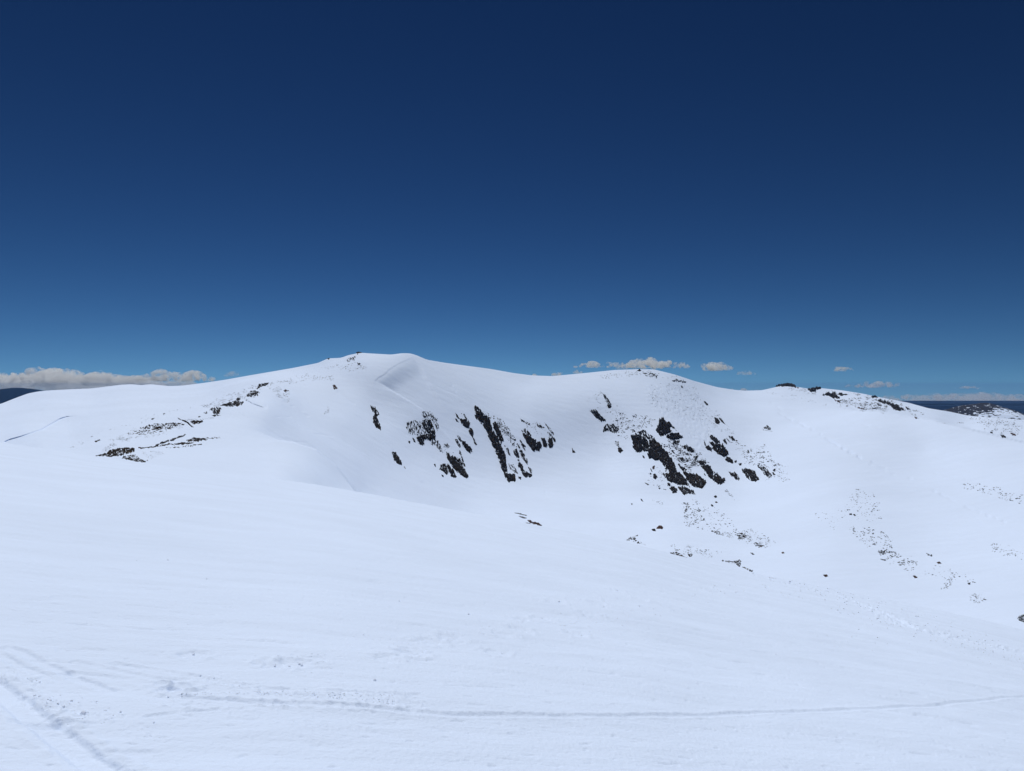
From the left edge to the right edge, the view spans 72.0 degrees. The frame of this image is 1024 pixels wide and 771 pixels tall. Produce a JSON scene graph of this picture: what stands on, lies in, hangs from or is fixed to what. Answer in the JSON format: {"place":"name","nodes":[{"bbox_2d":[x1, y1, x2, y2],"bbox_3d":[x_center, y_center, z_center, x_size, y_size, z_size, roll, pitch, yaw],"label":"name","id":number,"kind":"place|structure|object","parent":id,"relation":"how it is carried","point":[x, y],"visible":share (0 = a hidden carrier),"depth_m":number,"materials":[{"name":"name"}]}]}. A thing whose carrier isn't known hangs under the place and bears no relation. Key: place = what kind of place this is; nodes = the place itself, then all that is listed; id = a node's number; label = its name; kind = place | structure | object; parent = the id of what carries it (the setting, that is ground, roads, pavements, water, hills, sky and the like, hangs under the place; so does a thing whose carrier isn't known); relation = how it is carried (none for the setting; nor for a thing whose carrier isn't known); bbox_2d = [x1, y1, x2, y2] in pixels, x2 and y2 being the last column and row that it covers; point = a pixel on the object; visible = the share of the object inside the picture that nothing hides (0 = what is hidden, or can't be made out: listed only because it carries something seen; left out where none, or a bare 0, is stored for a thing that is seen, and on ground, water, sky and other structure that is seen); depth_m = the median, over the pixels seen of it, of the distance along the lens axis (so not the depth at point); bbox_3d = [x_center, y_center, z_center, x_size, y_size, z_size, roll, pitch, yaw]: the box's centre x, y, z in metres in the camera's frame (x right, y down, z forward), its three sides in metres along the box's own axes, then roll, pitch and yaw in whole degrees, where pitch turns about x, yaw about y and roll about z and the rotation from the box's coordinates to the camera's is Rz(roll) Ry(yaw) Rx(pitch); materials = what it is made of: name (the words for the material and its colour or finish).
{"place":"outdoors","nodes":[
{"label":"outdoors","id":0,"kind":"place"},
{"bbox_2d":[0,388,42,403],"bbox_3d":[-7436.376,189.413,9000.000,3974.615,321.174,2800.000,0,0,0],"label":"hills","id":1,"kind":"structure","parent":0,"point":[7,394],"depth_m":8653.78,"materials":[{"name":"blue"}]},
{"bbox_2d":[0,442,1023,770],"bbox_3d":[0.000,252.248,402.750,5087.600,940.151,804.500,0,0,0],"label":"snow slope","id":2,"kind":"structure","parent":0,"point":[702,666],"depth_m":8.07,"materials":[{"name":"white snow"}]},
{"bbox_2d":[0,560,1023,738],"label":"snow crumbs","id":3,"kind":"object","parent":2,"relation":"on","point":[490,638],"visible":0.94,"depth_m":6.04,"materials":[{"name":"white snow"}]},
{"bbox_2d":[0,353,1023,629],"bbox_3d":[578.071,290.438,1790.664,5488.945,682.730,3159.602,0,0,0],"label":"mountain","id":4,"kind":"structure","parent":0,"point":[926,481],"depth_m":834.86,"materials":[{"name":"white snow"}]},
{"bbox_2d":[96,447,134,456],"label":"rocks","id":5,"kind":"object","parent":4,"relation":"on","point":[126,450],"visible":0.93,"depth_m":346.78,"materials":[{"name":"black stone"}]},
{"bbox_2d":[122,458,147,461],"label":"heath patch","id":6,"kind":"object","parent":4,"relation":"on","point":[136,460],"visible":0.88,"depth_m":303.84,"materials":[{"name":"grey plant"}]},
{"bbox_2d":[126,430,161,434],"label":"heath patch","id":7,"kind":"object","parent":4,"relation":"on","point":[142,431],"visible":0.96,"depth_m":508.16,"materials":[{"name":"grey plant"}]},
{"bbox_2d":[140,443,169,448],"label":"heath patch","id":8,"kind":"object","parent":4,"relation":"on","point":[155,446],"visible":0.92,"depth_m":387.42,"materials":[{"name":"plant"}]},
{"bbox_2d":[140,422,183,430],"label":"heath patch","id":9,"kind":"object","parent":4,"relation":"on","point":[174,425],"visible":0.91,"depth_m":556.62,"materials":[{"name":"plant"}]},
{"bbox_2d":[155,434,185,445],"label":"rock outcrop","id":10,"kind":"object","parent":4,"relation":"on","point":[172,439],"visible":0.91,"depth_m":436.14,"materials":[{"name":"grey stone"}]},
{"bbox_2d":[172,442,192,444],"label":"heath patch","id":11,"kind":"object","parent":4,"relation":"on","point":[182,443],"visible":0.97,"depth_m":406.48,"materials":[{"name":"brown plant"}]},
{"bbox_2d":[190,420,202,423],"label":"heath patch","id":12,"kind":"object","parent":4,"relation":"on","point":[196,421],"visible":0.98,"depth_m":570.38,"materials":[{"name":"brown plant"}]},
{"bbox_2d":[186,437,207,441],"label":"heath patch","id":13,"kind":"object","parent":4,"relation":"on","point":[196,439],"visible":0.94,"depth_m":431.01,"materials":[{"name":"plant"}]},
{"bbox_2d":[210,407,221,414],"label":"rock outcrop","id":14,"kind":"object","parent":4,"relation":"on","point":[217,411],"visible":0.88,"depth_m":660.05,"materials":[{"name":"grey stone"}]},
{"bbox_2d":[225,400,243,406],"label":"rock outcrop","id":15,"kind":"object","parent":4,"relation":"on","point":[236,403],"visible":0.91,"depth_m":700.49,"materials":[{"name":"grey stone"}]},
{"bbox_2d":[247,390,259,396],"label":"rock outcrop","id":16,"kind":"object","parent":4,"relation":"on","point":[250,394],"visible":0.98,"depth_m":782.19,"materials":[{"name":"grey stone"}]},
{"bbox_2d":[370,405,378,416],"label":"rock outcrop","id":17,"kind":"object","parent":4,"relation":"on","point":[373,410],"visible":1,"depth_m":921.74,"materials":[{"name":"grey stone"}]},
{"bbox_2d":[373,414,380,429],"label":"rock outcrop","id":18,"kind":"object","parent":4,"relation":"on","point":[376,422],"visible":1,"depth_m":886.31,"materials":[{"name":"black stone"}]},
{"bbox_2d":[392,452,401,464],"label":"rock outcrop","id":19,"kind":"object","parent":4,"relation":"on","point":[396,458],"visible":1,"depth_m":812.04,"materials":[{"name":"black stone"}]},
{"bbox_2d":[406,420,427,435],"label":"rock outcrop","id":20,"kind":"object","parent":4,"relation":"on","point":[410,429],"visible":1,"depth_m":922.30,"materials":[{"name":"grey stone"}]},
{"bbox_2d":[416,433,434,445],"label":"rock outcrop","id":21,"kind":"object","parent":4,"relation":"on","point":[420,439],"visible":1,"depth_m":912.57,"materials":[{"name":"black stone"}]},
{"bbox_2d":[422,419,435,436],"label":"rock outcrop","id":22,"kind":"object","parent":4,"relation":"on","point":[430,427],"visible":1,"depth_m":939.93,"materials":[{"name":"black stone"}]},
{"bbox_2d":[423,411,438,430],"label":"rock outcrop","id":23,"kind":"object","parent":4,"relation":"on","point":[424,416],"visible":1,"depth_m":961.75,"materials":[{"name":"grey stone"}]},
{"bbox_2d":[431,438,441,451],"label":"rock outcrop","id":24,"kind":"object","parent":4,"relation":"on","point":[432,442],"visible":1,"depth_m":913.33,"materials":[{"name":"black stone"}]},
{"bbox_2d":[439,464,447,474],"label":"rock outcrop","id":25,"kind":"object","parent":4,"relation":"on","point":[445,471],"visible":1,"depth_m":856.85,"materials":[{"name":"black stone"}]},
{"bbox_2d":[447,465,453,477],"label":"rock outcrop","id":26,"kind":"object","parent":4,"relation":"on","point":[450,470],"visible":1,"depth_m":859.94,"materials":[{"name":"black stone"}]},
{"bbox_2d":[446,452,468,477],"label":"rock outcrop","id":27,"kind":"object","parent":4,"relation":"on","point":[455,465],"visible":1,"depth_m":880.46,"materials":[{"name":"black stone"}]},
{"bbox_2d":[454,456,463,467],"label":"rock outcrop","id":28,"kind":"object","parent":4,"relation":"on","point":[459,461],"visible":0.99,"depth_m":898.75,"materials":[{"name":"grey stone"}]},
{"bbox_2d":[460,419,469,427],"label":"rock outcrop","id":29,"kind":"object","parent":4,"relation":"on","point":[465,423],"visible":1,"depth_m":996.41,"materials":[{"name":"black stone"}]},
{"bbox_2d":[462,441,471,452],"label":"rock outcrop","id":30,"kind":"object","parent":4,"relation":"on","point":[468,448],"visible":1,"depth_m":942.73,"materials":[{"name":"black stone"}]},
{"bbox_2d":[469,427,473,437],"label":"rock outcrop","id":31,"kind":"object","parent":4,"relation":"on","point":[471,432],"visible":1,"depth_m":984.41,"materials":[{"name":"black stone"}]},
{"bbox_2d":[474,405,506,471],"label":"rock outcrop","id":32,"kind":"object","parent":4,"relation":"on","point":[487,426],"visible":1,"depth_m":998.29,"materials":[{"name":"black stone"}]},
{"bbox_2d":[493,421,503,442],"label":"rock outcrop","id":33,"kind":"object","parent":4,"relation":"on","point":[496,427],"visible":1,"depth_m":1019.48,"materials":[{"name":"black stone"}]},
{"bbox_2d":[484,411,517,446],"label":"rock outcrop","id":34,"kind":"object","parent":4,"relation":"on","point":[514,439],"visible":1,"depth_m":1039.22,"materials":[{"name":"grey stone"}]},
{"bbox_2d":[503,471,515,481],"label":"rock outcrop","id":35,"kind":"object","parent":4,"relation":"on","point":[510,477],"visible":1,"depth_m":904.40,"materials":[{"name":"black stone"}]},
{"bbox_2d":[513,449,518,457],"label":"rock outcrop","id":36,"kind":"object","parent":4,"relation":"on","point":[516,452],"visible":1,"depth_m":987.41,"materials":[{"name":"black stone"}]},
{"bbox_2d":[518,462,527,477],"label":"rock outcrop","id":37,"kind":"object","parent":4,"relation":"on","point":[523,470],"visible":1,"depth_m":941.53,"materials":[{"name":"black stone"}]},
{"bbox_2d":[518,445,527,464],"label":"rock outcrop","id":38,"kind":"object","parent":4,"relation":"on","point":[523,455],"visible":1,"depth_m":986.69,"materials":[{"name":"grey stone"}]},
{"bbox_2d":[521,430,536,450],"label":"rock outcrop","id":39,"kind":"object","parent":4,"relation":"on","point":[530,441],"visible":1,"depth_m":1031.50,"materials":[{"name":"black stone"}]},
{"bbox_2d":[535,441,541,450],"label":"rock outcrop","id":40,"kind":"object","parent":4,"relation":"on","point":[539,445],"visible":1,"depth_m":1031.37,"materials":[{"name":"black stone"}]},
{"bbox_2d":[541,438,546,447],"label":"rock outcrop","id":41,"kind":"object","parent":4,"relation":"on","point":[544,442],"visible":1,"depth_m":1048.45,"materials":[{"name":"black stone"}]},
{"bbox_2d":[70,363,1022,602],"bbox_3d":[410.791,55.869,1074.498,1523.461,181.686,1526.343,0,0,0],"label":"scattered stones","id":42,"kind":"object","parent":4,"relation":"on","point":[689,457],"visible":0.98,"depth_m":1021.91,"materials":[{"name":"grey stone"}]},
{"bbox_2d":[548,437,552,447],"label":"rock outcrop","id":43,"kind":"object","parent":4,"relation":"on","point":[550,443],"visible":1,"depth_m":1055.96,"materials":[{"name":"black stone"}]},
{"bbox_2d":[590,409,605,421],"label":"rock outcrop","id":44,"kind":"object","parent":4,"relation":"on","point":[596,414],"visible":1,"depth_m":1177.18,"materials":[{"name":"black stone"}]},
{"bbox_2d":[603,423,618,432],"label":"rock outcrop","id":45,"kind":"object","parent":4,"relation":"on","point":[609,429],"visible":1,"depth_m":1146.66,"materials":[{"name":"black stone"}]},
{"bbox_2d":[631,432,648,452],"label":"rock outcrop","id":46,"kind":"object","parent":4,"relation":"on","point":[636,438],"visible":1,"depth_m":1089.17,"materials":[{"name":"black stone"}]},
{"bbox_2d":[637,430,652,438],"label":"rock outcrop","id":47,"kind":"object","parent":4,"relation":"on","point":[640,433],"visible":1,"depth_m":1115.02,"materials":[{"name":"black stone"}]},
{"bbox_2d":[647,448,658,460],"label":"rock outcrop","id":48,"kind":"object","parent":4,"relation":"on","point":[650,453],"visible":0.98,"depth_m":1041.79,"materials":[{"name":"black stone"}]},
{"bbox_2d":[649,438,676,470],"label":"rock outcrop","id":49,"kind":"object","parent":4,"relation":"on","point":[659,451],"visible":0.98,"depth_m":1041.62,"materials":[{"name":"black stone"}]},
{"bbox_2d":[656,417,671,435],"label":"rock outcrop","id":50,"kind":"object","parent":4,"relation":"on","point":[663,427],"visible":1,"depth_m":1129.30,"materials":[{"name":"black stone"}]},
{"bbox_2d":[669,485,676,492],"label":"rock outcrop","id":51,"kind":"object","parent":4,"relation":"on","point":[673,489],"visible":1,"depth_m":904.85,"materials":[{"name":"black stone"}]},
{"bbox_2d":[666,432,683,439],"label":"rock outcrop","id":52,"kind":"object","parent":4,"relation":"on","point":[674,436],"visible":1,"depth_m":1102.39,"materials":[{"name":"black stone"}]},
{"bbox_2d":[666,467,686,485],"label":"rock outcrop","id":53,"kind":"object","parent":4,"relation":"on","point":[673,475],"visible":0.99,"depth_m":953.99,"materials":[{"name":"black stone"}]},
{"bbox_2d":[678,486,695,494],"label":"rock outcrop","id":54,"kind":"object","parent":4,"relation":"on","point":[682,489],"visible":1,"depth_m":898.11,"materials":[{"name":"black stone"}]},
{"bbox_2d":[683,445,693,452],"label":"rock outcrop","id":55,"kind":"object","parent":4,"relation":"on","point":[689,448],"visible":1,"depth_m":1067.81,"materials":[{"name":"black stone"}]},
{"bbox_2d":[683,471,704,488],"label":"rock outcrop","id":56,"kind":"object","parent":4,"relation":"on","point":[691,478],"visible":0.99,"depth_m":948.63,"materials":[{"name":"black stone"}]},
{"bbox_2d":[701,464,713,480],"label":"rock outcrop","id":57,"kind":"object","parent":4,"relation":"on","point":[708,469],"visible":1,"depth_m":994.13,"materials":[{"name":"black stone"}]},
{"bbox_2d":[709,435,719,443],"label":"rock outcrop","id":58,"kind":"object","parent":4,"relation":"on","point":[715,440],"visible":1,"depth_m":1125.04,"materials":[{"name":"black stone"}]},
{"bbox_2d":[713,472,724,484],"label":"rock outcrop","id":59,"kind":"object","parent":4,"relation":"on","point":[718,479],"visible":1,"depth_m":960.57,"materials":[{"name":"black stone"}]},
{"bbox_2d":[710,441,728,456],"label":"rock outcrop","id":60,"kind":"object","parent":4,"relation":"on","point":[719,450],"visible":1,"depth_m":1089.80,"materials":[{"name":"black stone"}]},
{"bbox_2d":[725,457,732,463],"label":"rock outcrop","id":61,"kind":"object","parent":4,"relation":"on","point":[728,459],"visible":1,"depth_m":1054.07,"materials":[{"name":"black stone"}]},
{"bbox_2d":[722,559,740,566],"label":"heath patch","id":62,"kind":"object","parent":4,"relation":"on","point":[736,562],"visible":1,"depth_m":588.51,"materials":[{"name":"grey plant"}]},
{"bbox_2d":[729,471,739,480],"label":"rock outcrop","id":63,"kind":"object","parent":4,"relation":"on","point":[734,474],"visible":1,"depth_m":986.12,"materials":[{"name":"grey stone"}]},
{"bbox_2d":[742,468,758,481],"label":"rock outcrop","id":64,"kind":"object","parent":4,"relation":"on","point":[750,473],"visible":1,"depth_m":981.10,"materials":[{"name":"black stone"}]},
{"bbox_2d":[757,465,771,477],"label":"rock outcrop","id":65,"kind":"object","parent":4,"relation":"on","point":[768,473],"visible":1,"depth_m":978.47,"materials":[{"name":"grey stone"}]},
{"bbox_2d":[776,383,798,387],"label":"rock outcrop","id":66,"kind":"object","parent":4,"relation":"on","point":[787,384],"visible":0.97,"depth_m":1802.16,"materials":[{"name":"grey stone"}]},
{"bbox_2d":[808,386,820,391],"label":"rock outcrop","id":67,"kind":"object","parent":4,"relation":"on","point":[813,389],"visible":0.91,"depth_m":1790.88,"materials":[{"name":"grey stone"}]},
{"bbox_2d":[823,392,839,398],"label":"rock outcrop","id":68,"kind":"object","parent":4,"relation":"on","point":[833,395],"visible":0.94,"depth_m":1712.28,"materials":[{"name":"grey stone"}]},
{"bbox_2d":[872,398,904,410],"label":"rock outcrop","id":69,"kind":"object","parent":4,"relation":"on","point":[895,406],"visible":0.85,"depth_m":1599.86,"materials":[{"name":"grey stone"}]},
{"bbox_2d":[1017,614,1023,621],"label":"boulder","id":70,"kind":"object","parent":4,"relation":"on","point":[1021,618],"visible":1,"depth_m":408.18,"materials":[{"name":"grey stone"}]},
{"bbox_2d":[0,0,1023,400],"label":"sky","id":71,"kind":"structure","parent":0,"point":[745,195],"materials":[{"name":"blue"}]},
{"bbox_2d":[902,401,1023,405],"bbox_3d":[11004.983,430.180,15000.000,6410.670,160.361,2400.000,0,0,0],"label":"hills","id":72,"kind":"structure","parent":0,"point":[1009,403],"depth_m":15932.89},
{"bbox_2d":[919,405,1023,413],"bbox_3d":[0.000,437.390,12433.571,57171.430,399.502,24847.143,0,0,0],"label":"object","id":73,"kind":"structure","parent":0,"point":[1015,408],"depth_m":8126.87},
{"bbox_2d":[943,403,1023,419],"bbox_3d":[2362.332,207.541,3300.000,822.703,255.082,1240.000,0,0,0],"label":"snowy hill","id":74,"kind":"structure","parent":0,"point":[990,410],"depth_m":3190.28,"materials":[{"name":"white snow"}]}
]}

